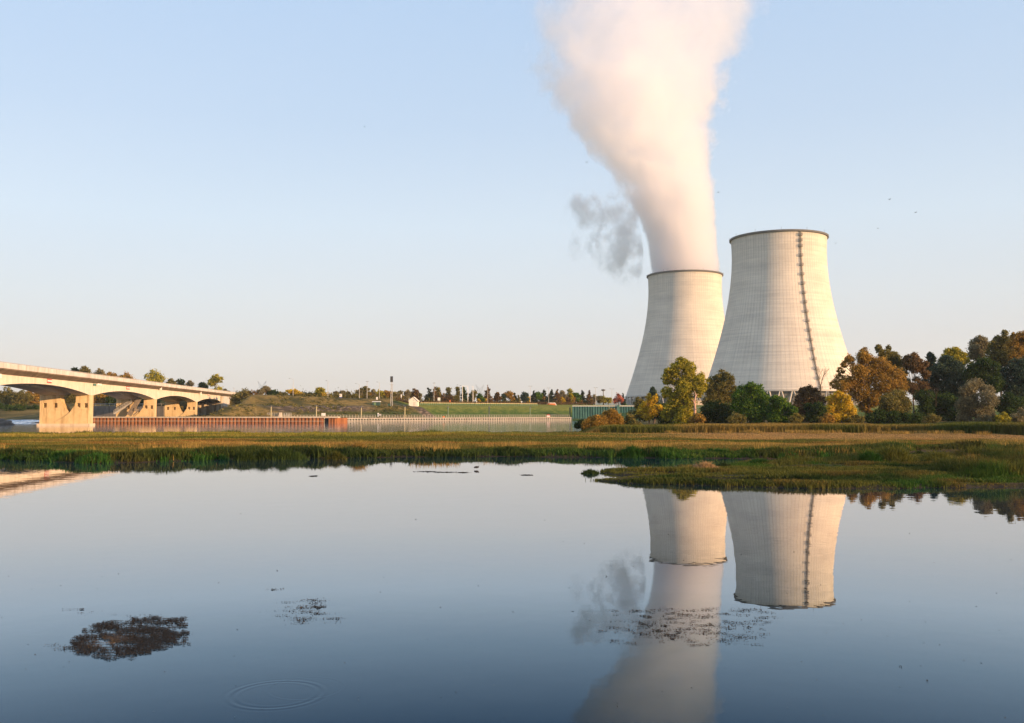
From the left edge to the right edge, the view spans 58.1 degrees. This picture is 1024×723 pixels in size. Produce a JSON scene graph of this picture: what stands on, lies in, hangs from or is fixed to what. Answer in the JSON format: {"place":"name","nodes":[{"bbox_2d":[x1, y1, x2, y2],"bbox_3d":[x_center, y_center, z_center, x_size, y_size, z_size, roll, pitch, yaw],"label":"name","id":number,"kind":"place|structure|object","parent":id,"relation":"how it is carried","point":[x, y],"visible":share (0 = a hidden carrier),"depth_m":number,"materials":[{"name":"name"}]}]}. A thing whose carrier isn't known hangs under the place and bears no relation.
{"place":"outdoors","nodes":[
{"label":"outdoors","id":0,"kind":"place"},
{"bbox_2d":[0,420,1023,722],"bbox_3d":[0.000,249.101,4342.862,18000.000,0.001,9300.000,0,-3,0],"label":"water","id":1,"kind":"structure","parent":0,"point":[494,590],"depth_m":15.49,"materials":[{"name":"blue liquid"}]},
{"bbox_2d":[0,418,14,424],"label":"rock","id":2,"kind":"object","parent":1,"relation":"in","point":[5,422],"visible":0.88,"depth_m":244.82,"materials":[{"name":"grey stone"}]},
{"bbox_2d":[12,420,38,423],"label":"rapids","id":3,"kind":"structure","parent":1,"relation":"on","point":[23,421],"depth_m":295.28,"materials":[{"name":"liquid"}]},
{"bbox_2d":[62,616,192,659],"bbox_3d":[-5.126,3.691,12.416,1.577,0.028,2.437,1,-3,-17],"label":"floating weed mat","id":4,"kind":"object","parent":1,"relation":"on","point":[165,633],"visible":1,"depth_m":12.33,"materials":[{"name":"brown plant"}]},
{"bbox_2d":[232,448,256,460],"bbox_3d":[-17.074,5.973,59.132,1.904,0.925,1.773,-1,-3,12],"label":"tussock","id":5,"kind":"object","parent":1,"relation":"in","point":[243,455],"visible":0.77,"depth_m":58.81,"materials":[{"name":"green plant"}]},
{"bbox_2d":[252,446,281,459],"bbox_3d":[-16.174,5.935,60.485,2.273,1.153,2.192,1,-4,-24],"label":"tussock","id":6,"kind":"object","parent":1,"relation":"in","point":[262,454],"visible":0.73,"depth_m":60.06,"materials":[{"name":"green plant"}]},
{"bbox_2d":[271,446,295,459],"bbox_3d":[-15.127,5.995,60.447,2.113,1.028,2.126,0,-3,0],"label":"tussock","id":7,"kind":"object","parent":1,"relation":"in","point":[281,454],"visible":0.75,"depth_m":60.05,"materials":[{"name":"green plant"}]},
{"bbox_2d":[287,451,308,459],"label":"tussock","id":8,"kind":"object","parent":1,"relation":"in","point":[298,456],"visible":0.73,"depth_m":60.12,"materials":[{"name":"green plant"}]},
{"bbox_2d":[279,598,344,623],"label":"floating leaves","id":9,"kind":"object","parent":1,"relation":"on","point":[310,610],"visible":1,"depth_m":14.19,"materials":[{"name":"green plant"}]},
{"bbox_2d":[320,450,346,459],"bbox_3d":[-11.577,6.130,60.501,1.963,0.766,1.749,0,-3,0],"label":"tussock","id":10,"kind":"object","parent":1,"relation":"in","point":[335,455],"visible":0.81,"depth_m":60.15,"materials":[{"name":"green plant"}]},
{"bbox_2d":[0,444,908,463],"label":"waterside plants","id":11,"kind":"object","parent":1,"relation":"on","point":[98,456],"visible":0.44,"depth_m":62.27,"materials":[{"name":"green plant"}]},
{"bbox_2d":[581,468,603,473],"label":"tussock","id":12,"kind":"object","parent":1,"relation":"in","point":[590,471],"visible":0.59,"depth_m":46.05,"materials":[{"name":"green plant"}]},
{"bbox_2d":[599,607,774,645],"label":"floating leaves","id":13,"kind":"object","parent":1,"relation":"on","point":[658,630],"visible":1,"depth_m":12.97,"materials":[{"name":"brown plant"}]},
{"bbox_2d":[0,394,1023,488],"bbox_3d":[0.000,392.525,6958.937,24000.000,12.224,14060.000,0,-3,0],"label":"ground","id":14,"kind":"structure","parent":0,"point":[425,410],"depth_m":364.75,"materials":[{"name":"green plant"}]},
{"bbox_2d":[0,386,15,404],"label":"tree","id":15,"kind":"object","parent":14,"relation":"on","point":[5,399],"visible":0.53,"depth_m":396.85,"materials":[{"name":"green plant"}]},
{"bbox_2d":[2,404,29,411],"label":"bush","id":16,"kind":"object","parent":14,"relation":"on","point":[18,407],"visible":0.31,"depth_m":373.95,"materials":[{"name":"green plant"}]},
{"bbox_2d":[10,389,34,405],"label":"tree","id":17,"kind":"object","parent":14,"relation":"on","point":[21,397],"visible":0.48,"depth_m":391.04,"materials":[{"name":"green plant"}]},
{"bbox_2d":[24,391,39,403],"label":"tree","id":18,"kind":"object","parent":14,"relation":"on","point":[36,398],"visible":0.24,"depth_m":399.37,"materials":[{"name":"orange plant"}]},
{"bbox_2d":[65,394,75,402],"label":"tree","id":19,"kind":"object","parent":14,"relation":"on","point":[70,398],"visible":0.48,"depth_m":397.96,"materials":[{"name":"green plant"}]},
{"bbox_2d":[79,366,91,373],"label":"tree","id":20,"kind":"object","parent":14,"relation":"on","point":[85,369],"visible":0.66,"depth_m":464.18,"materials":[{"name":"green plant"}]},
{"bbox_2d":[93,394,107,402],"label":"tree","id":21,"kind":"object","parent":14,"relation":"on","point":[99,398],"visible":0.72,"depth_m":393.27,"materials":[{"name":"green plant"}]},
{"bbox_2d":[104,396,115,404],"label":"tree","id":22,"kind":"object","parent":14,"relation":"on","point":[110,399],"visible":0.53,"depth_m":390.32,"materials":[{"name":"green plant"}]},
{"bbox_2d":[0,361,235,425],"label":"road bridge","id":23,"kind":"structure","parent":14,"relation":"on","point":[52,387],"depth_m":230.79,"materials":[{"name":"concrete"}]},
{"bbox_2d":[113,397,140,415],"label":"access stair","id":24,"kind":"object","parent":23,"relation":"attached to","point":[133,406],"visible":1,"depth_m":291.24,"materials":[{"name":"grey paint"}]},
{"bbox_2d":[116,371,135,379],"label":"tree","id":25,"kind":"object","parent":14,"relation":"on","point":[126,375],"visible":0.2,"depth_m":467.15,"materials":[{"name":"orange plant"}]},
{"bbox_2d":[93,403,164,416],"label":"retaining wall","id":26,"kind":"structure","parent":14,"relation":"on","point":[103,411],"depth_m":349.73,"materials":[{"name":"grey concrete"}]},
{"bbox_2d":[143,369,167,382],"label":"tree","id":27,"kind":"object","parent":14,"relation":"on","point":[152,375],"visible":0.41,"depth_m":454.53,"materials":[{"name":"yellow plant"}]},
{"bbox_2d":[207,374,223,389],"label":"tree","id":28,"kind":"object","parent":14,"relation":"on","point":[214,379],"visible":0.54,"depth_m":447.62,"materials":[{"name":"yellow plant"}]},
{"bbox_2d":[93,417,346,423],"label":"barge","id":29,"kind":"object","parent":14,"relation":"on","point":[288,420],"visible":0.62,"depth_m":283.78,"materials":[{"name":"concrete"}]},
{"bbox_2d":[232,387,251,403],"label":"bush","id":30,"kind":"object","parent":14,"relation":"on","point":[244,393],"visible":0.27,"depth_m":378.36,"materials":[{"name":"green plant"}]},
{"bbox_2d":[164,394,411,416],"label":"scrub","id":31,"kind":"object","parent":14,"relation":"on","point":[283,405],"visible":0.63,"depth_m":359.81,"materials":[{"name":"green plant"}]},
{"bbox_2d":[285,389,301,395],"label":"tree","id":32,"kind":"object","parent":14,"relation":"on","point":[293,392],"visible":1,"depth_m":390.39,"materials":[{"name":"yellow plant"}]},
{"bbox_2d":[345,440,369,448],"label":"tussock","id":33,"kind":"object","parent":14,"relation":"on","point":[357,444],"visible":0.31,"depth_m":65.50,"materials":[{"name":"brown plant"}]},
{"bbox_2d":[388,376,393,405],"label":"signal mast","id":34,"kind":"object","parent":14,"relation":"on","point":[391,380],"visible":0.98,"depth_m":385.50,"materials":[{"name":"metal"}]},
{"bbox_2d":[404,389,412,399],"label":"tree","id":35,"kind":"object","parent":14,"relation":"on","point":[407,393],"visible":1,"depth_m":423.70,"materials":[{"name":"green plant"}]},
{"bbox_2d":[409,397,419,405],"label":"hut","id":36,"kind":"object","parent":14,"relation":"on","point":[413,401],"visible":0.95,"depth_m":390.49,"materials":[{"name":"white paint"}]},
{"bbox_2d":[411,388,418,398],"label":"tree","id":37,"kind":"object","parent":14,"relation":"on","point":[415,392],"visible":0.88,"depth_m":425.89,"materials":[{"name":"red plant"}]},
{"bbox_2d":[286,385,568,403],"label":"roadside brush","id":38,"kind":"object","parent":14,"relation":"on","point":[335,394],"visible":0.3,"depth_m":404.71,"materials":[{"name":"green plant"}]},
{"bbox_2d":[423,387,433,401],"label":"conifer tree","id":39,"kind":"object","parent":14,"relation":"on","point":[429,395],"visible":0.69,"depth_m":430.61,"materials":[{"name":"green plant"}]},
{"bbox_2d":[324,417,570,421],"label":"quay wall","id":40,"kind":"structure","parent":14,"relation":"on","point":[461,419],"depth_m":380.41,"materials":[{"name":"concrete"}]},
{"bbox_2d":[281,415,375,417],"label":"quay railing","id":41,"kind":"object","parent":40,"relation":"on","point":[349,416],"visible":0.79,"depth_m":346.69,"materials":[{"name":"metal"}]},
{"bbox_2d":[381,415,569,417],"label":"quay railing","id":42,"kind":"object","parent":40,"relation":"on","point":[383,416],"visible":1,"depth_m":377.19,"materials":[{"name":"metal"}]},
{"bbox_2d":[420,403,537,405],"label":"road barrier","id":43,"kind":"object","parent":14,"relation":"on","point":[509,404],"visible":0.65,"depth_m":424.64,"materials":[{"name":"green paint"}]},
{"bbox_2d":[484,388,493,401],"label":"conifer tree","id":44,"kind":"object","parent":14,"relation":"on","point":[490,398],"visible":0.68,"depth_m":450.75,"materials":[{"name":"green plant"}]},
{"bbox_2d":[393,397,586,404],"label":"hedge","id":45,"kind":"object","parent":14,"relation":"on","point":[466,402],"visible":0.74,"depth_m":426.31,"materials":[{"name":"green plant"}]},
{"bbox_2d":[504,390,514,401],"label":"tree","id":46,"kind":"object","parent":14,"relation":"on","point":[510,394],"visible":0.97,"depth_m":457.90,"materials":[{"name":"orange plant"}]},
{"bbox_2d":[0,429,1023,462],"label":"bank grass","id":47,"kind":"structure","parent":14,"relation":"on","point":[115,443],"depth_m":78.59,"materials":[{"name":"green plant"}]},
{"bbox_2d":[0,436,1023,460],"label":"weed stalks","id":48,"kind":"object","parent":14,"relation":"on","point":[435,447],"visible":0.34,"depth_m":69.01,"materials":[{"name":"brown plant"}]},
{"bbox_2d":[520,391,529,401],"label":"tree","id":49,"kind":"object","parent":14,"relation":"on","point":[524,396],"visible":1,"depth_m":463.25,"materials":[{"name":"green plant"}]},
{"bbox_2d":[567,388,573,402],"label":"poplar tree","id":50,"kind":"object","parent":14,"relation":"on","point":[570,393],"visible":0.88,"depth_m":481.08,"materials":[{"name":"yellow plant"}]},
{"bbox_2d":[574,419,582,429],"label":"bush","id":51,"kind":"object","parent":14,"relation":"on","point":[577,424],"visible":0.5,"depth_m":151.53,"materials":[{"name":"green plant"}]},
{"bbox_2d":[586,390,594,404],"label":"conifer tree","id":52,"kind":"object","parent":14,"relation":"on","point":[588,396],"visible":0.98,"depth_m":488.72,"materials":[{"name":"green plant"}]},
{"bbox_2d":[579,414,606,430],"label":"bush","id":53,"kind":"object","parent":14,"relation":"on","point":[592,421],"visible":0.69,"depth_m":147.10,"materials":[{"name":"orange plant"}]},
{"bbox_2d":[572,405,634,418],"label":"steel wall","id":54,"kind":"structure","parent":14,"relation":"on","point":[581,412],"depth_m":414.30,"materials":[{"name":"green metal"}]},
{"bbox_2d":[599,407,623,424],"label":"bush","id":55,"kind":"object","parent":14,"relation":"on","point":[611,416],"visible":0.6,"depth_m":148.93,"materials":[{"name":"orange plant"}]},
{"bbox_2d":[612,392,623,404],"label":"tree","id":56,"kind":"object","parent":14,"relation":"on","point":[618,398],"visible":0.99,"depth_m":501.01,"materials":[{"name":"red plant"}]},
{"bbox_2d":[615,444,646,457],"bbox_3d":[8.286,6.142,63.244,2.749,1.052,2.478,0,-3,0],"label":"tussock","id":57,"kind":"object","parent":14,"relation":"on","point":[634,451],"visible":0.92,"depth_m":62.94,"materials":[{"name":"green plant"}]},
{"bbox_2d":[622,413,642,424],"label":"bush","id":58,"kind":"object","parent":14,"relation":"on","point":[630,419],"visible":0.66,"depth_m":163.94,"materials":[{"name":"green plant"}]},
{"bbox_2d":[626,396,648,421],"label":"bush","id":59,"kind":"object","parent":14,"relation":"on","point":[637,402],"visible":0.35,"depth_m":203.95,"materials":[{"name":"green plant"}]},
{"bbox_2d":[635,393,663,424],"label":"tree","id":60,"kind":"object","parent":14,"relation":"on","point":[650,411],"visible":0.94,"depth_m":195.39,"materials":[{"name":"yellow plant"}]},
{"bbox_2d":[649,386,660,423],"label":"tree","id":61,"kind":"object","parent":14,"relation":"on","point":[652,391],"visible":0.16,"depth_m":214.77,"materials":[{"name":"green plant"}]},
{"bbox_2d":[654,403,687,424],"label":"bush","id":62,"kind":"object","parent":14,"relation":"on","point":[660,420],"visible":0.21,"depth_m":195.82,"materials":[{"name":"green plant"}]},
{"bbox_2d":[625,270,724,405],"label":"cooling tower","id":63,"kind":"structure","parent":14,"relation":"on","point":[685,318],"depth_m":1102.64,"materials":[{"name":"concrete"}]},
{"bbox_2d":[660,356,709,423],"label":"tree","id":64,"kind":"object","parent":14,"relation":"on","point":[687,382],"visible":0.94,"depth_m":189.13,"materials":[{"name":"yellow plant"}]},
{"bbox_2d":[687,412,706,423],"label":"bush","id":65,"kind":"object","parent":14,"relation":"on","point":[696,417],"visible":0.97,"depth_m":183.37,"materials":[{"name":"orange plant"}]},
{"bbox_2d":[693,459,719,468],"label":"tussock","id":66,"kind":"object","parent":14,"relation":"on","point":[705,464],"visible":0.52,"depth_m":47.71,"materials":[{"name":"brown plant"}]},
{"bbox_2d":[699,397,734,422],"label":"bush","id":67,"kind":"object","parent":14,"relation":"on","point":[714,411],"visible":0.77,"depth_m":196.50,"materials":[{"name":"green plant"}]},
{"bbox_2d":[699,369,736,406],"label":"tree","id":68,"kind":"object","parent":14,"relation":"on","point":[721,385],"visible":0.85,"depth_m":203.69,"materials":[{"name":"green plant"}]},
{"bbox_2d":[726,411,746,423],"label":"bush","id":69,"kind":"object","parent":14,"relation":"on","point":[737,418],"visible":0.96,"depth_m":183.53,"materials":[{"name":"green plant"}]},
{"bbox_2d":[729,381,774,422],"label":"tree","id":70,"kind":"object","parent":14,"relation":"on","point":[754,406],"visible":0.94,"depth_m":190.86,"materials":[{"name":"green plant"}]},
{"bbox_2d":[747,457,771,463],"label":"tussock","id":71,"kind":"object","parent":14,"relation":"on","point":[755,460],"visible":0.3,"depth_m":51.84,"materials":[{"name":"green plant"}]},
{"bbox_2d":[701,229,857,404],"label":"cooling tower","id":72,"kind":"structure","parent":14,"relation":"on","point":[781,334],"depth_m":858.25,"materials":[{"name":"concrete"}]},
{"bbox_2d":[766,394,798,423],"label":"tree","id":73,"kind":"object","parent":14,"relation":"on","point":[783,409],"visible":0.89,"depth_m":188.10,"materials":[{"name":"green plant"}]},
{"bbox_2d":[787,413,805,423],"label":"bush","id":74,"kind":"object","parent":14,"relation":"on","point":[797,418],"visible":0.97,"depth_m":183.19,"materials":[{"name":"green plant"}]},
{"bbox_2d":[584,421,1023,434],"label":"reeds","id":75,"kind":"object","parent":14,"relation":"on","point":[1011,428],"visible":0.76,"depth_m":118.78,"materials":[{"name":"green plant"}]},
{"bbox_2d":[585,443,1023,488],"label":"spit grass","id":76,"kind":"structure","parent":14,"relation":"on","point":[992,465],"depth_m":41.62,"materials":[{"name":"green plant"}]},
{"bbox_2d":[792,384,830,421],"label":"tree","id":77,"kind":"object","parent":14,"relation":"on","point":[807,394],"visible":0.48,"depth_m":203.34,"materials":[{"name":"red plant"}]},
{"bbox_2d":[801,400,829,422],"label":"bush","id":78,"kind":"object","parent":14,"relation":"on","point":[815,410],"visible":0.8,"depth_m":194.96,"materials":[{"name":"green plant"}]},
{"bbox_2d":[816,412,834,423],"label":"bush","id":79,"kind":"object","parent":14,"relation":"on","point":[828,418],"visible":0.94,"depth_m":183.09,"materials":[{"name":"orange plant"}]},
{"bbox_2d":[664,429,989,434],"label":"dry weeds","id":80,"kind":"object","parent":14,"relation":"on","point":[824,432],"visible":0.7,"depth_m":112.07,"materials":[{"name":"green plant"}]},
{"bbox_2d":[825,389,858,423],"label":"tree","id":81,"kind":"object","parent":14,"relation":"on","point":[841,408],"visible":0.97,"depth_m":185.10,"materials":[{"name":"yellow plant"}]},
{"bbox_2d":[844,414,864,423],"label":"bush","id":82,"kind":"object","parent":14,"relation":"on","point":[859,418],"visible":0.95,"depth_m":183.65,"materials":[{"name":"green plant"}]},
{"bbox_2d":[829,347,910,414],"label":"tree","id":83,"kind":"object","parent":14,"relation":"on","point":[865,372],"visible":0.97,"depth_m":199.13,"materials":[{"name":"orange plant"}]},
{"bbox_2d":[852,448,887,462],"bbox_3d":[20.412,5.442,52.228,3.008,1.204,2.569,0,-3,0],"label":"tussock","id":84,"kind":"object","parent":14,"relation":"on","point":[870,456],"visible":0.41,"depth_m":51.96,"materials":[{"name":"green plant"}]},
{"bbox_2d":[874,344,911,393],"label":"tree","id":85,"kind":"object","parent":14,"relation":"on","point":[894,358],"visible":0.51,"depth_m":221.35,"materials":[{"name":"green plant"}]},
{"bbox_2d":[864,408,925,423],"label":"bush","id":86,"kind":"object","parent":14,"relation":"on","point":[878,416],"visible":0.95,"depth_m":189.13,"materials":[{"name":"green plant"}]},
{"bbox_2d":[874,388,916,413],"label":"bush","id":87,"kind":"object","parent":14,"relation":"on","point":[899,401],"visible":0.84,"depth_m":191.25,"materials":[{"name":"green plant"}]},
{"bbox_2d":[872,443,926,462],"bbox_3d":[21.996,5.335,52.783,3.784,1.480,3.618,0,-3,0],"label":"tussock","id":88,"kind":"object","parent":14,"relation":"on","point":[900,454],"visible":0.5,"depth_m":52.36,"materials":[{"name":"green plant"}]},
{"bbox_2d":[901,352,932,412],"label":"tree","id":89,"kind":"object","parent":14,"relation":"on","point":[913,362],"visible":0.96,"depth_m":217.36,"materials":[{"name":"red plant"}]},
{"bbox_2d":[924,351,936,370],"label":"tree","id":90,"kind":"object","parent":14,"relation":"on","point":[931,358],"visible":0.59,"depth_m":240.12,"materials":[{"name":"green plant"}]},
{"bbox_2d":[921,413,941,423],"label":"bush","id":91,"kind":"object","parent":14,"relation":"on","point":[932,418],"visible":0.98,"depth_m":183.51,"materials":[{"name":"green plant"}]},
{"bbox_2d":[916,448,955,460],"bbox_3d":[24.813,5.556,53.763,3.249,1.150,2.872,-2,-4,34],"label":"tussock","id":92,"kind":"object","parent":14,"relation":"on","point":[931,456],"visible":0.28,"depth_m":53.38,"materials":[{"name":"green plant"}]},
{"bbox_2d":[912,388,965,420],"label":"bush","id":93,"kind":"object","parent":14,"relation":"on","point":[943,406],"visible":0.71,"depth_m":210.21,"materials":[{"name":"green plant"}]},
{"bbox_2d":[921,354,966,398],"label":"tree","id":94,"kind":"object","parent":14,"relation":"on","point":[946,374],"visible":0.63,"depth_m":220.35,"materials":[{"name":"green plant"}]},
{"bbox_2d":[939,346,973,367],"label":"tree","id":95,"kind":"object","parent":14,"relation":"on","point":[957,353],"visible":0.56,"depth_m":235.56,"materials":[{"name":"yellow plant"}]},
{"bbox_2d":[966,335,988,361],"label":"tree","id":96,"kind":"object","parent":14,"relation":"on","point":[978,345],"visible":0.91,"depth_m":245.64,"materials":[{"name":"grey plant"}]},
{"bbox_2d":[955,377,1000,422],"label":"tree","id":97,"kind":"object","parent":14,"relation":"on","point":[970,400],"visible":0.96,"depth_m":194.96,"materials":[{"name":"grey plant"}]},
{"bbox_2d":[959,354,1006,406],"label":"tree","id":98,"kind":"object","parent":14,"relation":"on","point":[983,368],"visible":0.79,"depth_m":212.68,"materials":[{"name":"green plant"}]},
{"bbox_2d":[983,329,1012,396],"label":"tree","id":99,"kind":"object","parent":14,"relation":"on","point":[998,348],"visible":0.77,"depth_m":239.38,"materials":[{"name":"green plant"}]},
{"bbox_2d":[992,412,1012,422],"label":"bush","id":100,"kind":"object","parent":14,"relation":"on","point":[1001,417],"visible":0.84,"depth_m":191.28,"materials":[{"name":"yellow plant"}]},
{"bbox_2d":[994,392,1023,421],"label":"bush","id":101,"kind":"object","parent":14,"relation":"on","point":[1009,403],"visible":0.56,"depth_m":203.06,"materials":[{"name":"green plant"}]},
{"bbox_2d":[999,357,1023,397],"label":"tree","id":102,"kind":"object","parent":14,"relation":"on","point":[1015,383],"visible":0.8,"depth_m":214.97,"materials":[{"name":"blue plant"}]},
{"bbox_2d":[1005,331,1023,363],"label":"tree","id":103,"kind":"object","parent":14,"relation":"on","point":[1016,344],"visible":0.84,"depth_m":232.59,"materials":[{"name":"orange plant"}]},
{"bbox_2d":[1009,407,1023,422],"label":"bush","id":104,"kind":"object","parent":14,"relation":"on","point":[1017,417],"visible":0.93,"depth_m":191.66,"materials":[{"name":"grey plant"}]},
{"bbox_2d":[0,0,1023,401],"label":"sky","id":105,"kind":"structure","parent":0,"point":[329,195],"materials":[{"name":"blue"}]},
{"bbox_2d":[474,401,980,404],"bbox_3d":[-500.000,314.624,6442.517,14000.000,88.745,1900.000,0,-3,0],"label":"hills","id":106,"kind":"structure","parent":0,"point":[915,402],"depth_m":6007.33,"materials":[{"name":"green plant"}]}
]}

